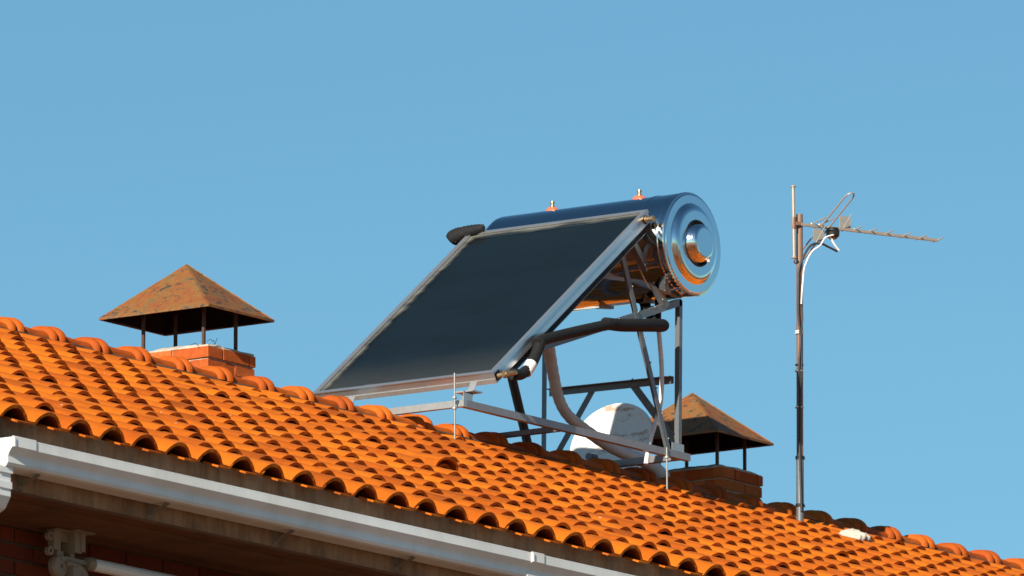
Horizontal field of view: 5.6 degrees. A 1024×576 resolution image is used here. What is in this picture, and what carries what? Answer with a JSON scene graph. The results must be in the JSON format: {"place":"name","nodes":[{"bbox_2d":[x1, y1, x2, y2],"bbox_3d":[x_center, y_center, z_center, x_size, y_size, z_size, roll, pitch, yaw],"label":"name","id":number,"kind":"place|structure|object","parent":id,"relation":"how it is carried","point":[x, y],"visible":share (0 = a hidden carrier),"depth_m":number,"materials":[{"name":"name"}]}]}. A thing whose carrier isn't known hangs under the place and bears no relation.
{"place":"outdoors","nodes":[
{"label":"outdoors","id":0,"kind":"place"},
{"bbox_2d":[0,317,1023,575],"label":"house","id":1,"kind":"structure","parent":0,"point":[138,457],"depth_m":43.27,"materials":[{"name":"tile"}]},
{"bbox_2d":[44,528,174,575],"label":"awning","id":2,"kind":"object","parent":1,"relation":"attached to","point":[73,542],"visible":1,"depth_m":40.93,"materials":[{"name":"beige metal"}]},
{"bbox_2d":[99,264,273,377],"bbox_3d":[-1.594,0.413,51.004,0.668,1.079,0.557,-7,-12,34],"label":"chimney","id":3,"kind":"object","parent":1,"relation":"on","point":[186,299],"visible":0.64,"depth_m":50.99,"materials":[{"name":"brick"}]},
{"bbox_2d":[313,190,720,488],"bbox_3d":[0.054,0.214,52.456,1.385,1.578,2.561,-7,-12,34],"label":"solar water heater","id":4,"kind":"object","parent":1,"relation":"on","point":[496,300],"visible":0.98,"depth_m":52.51,"materials":[{"name":"glass"}]},
{"bbox_2d":[570,403,652,468],"bbox_3d":[0.512,1.109,54.451,0.381,1.051,0.377,3,-11,-19],"label":"satellite dish","id":5,"kind":"object","parent":1,"relation":"on","point":[628,421],"visible":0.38,"depth_m":54.59,"materials":[{"name":"paint"}]},
{"bbox_2d":[650,393,773,497],"bbox_3d":[0.958,1.080,54.695,0.668,1.071,0.574,-7,-12,34],"label":"chimney","id":6,"kind":"object","parent":1,"relation":"on","point":[707,427],"visible":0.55,"depth_m":54.65,"materials":[{"name":"brick"}]},
{"bbox_2d":[839,528,872,542],"bbox_3d":[1.761,1.273,53.297,0.145,0.092,0.140,-7,-12,34],"label":"cloth","id":7,"kind":"object","parent":1,"relation":"on","point":[856,534],"visible":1,"depth_m":53.25,"materials":[{"name":"white fabric"}]},
{"bbox_2d":[790,185,943,520],"bbox_3d":[1.792,0.410,54.204,0.479,1.804,0.937,-9,-13,39],"label":"television aerial","id":8,"kind":"object","parent":1,"relation":"on","point":[818,237],"visible":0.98,"depth_m":54.00,"materials":[{"name":"grey metal"}]},
{"bbox_2d":[0,0,1023,559],"label":"sky","id":9,"kind":"structure","parent":0,"point":[315,161],"materials":[{"name":"blue"}]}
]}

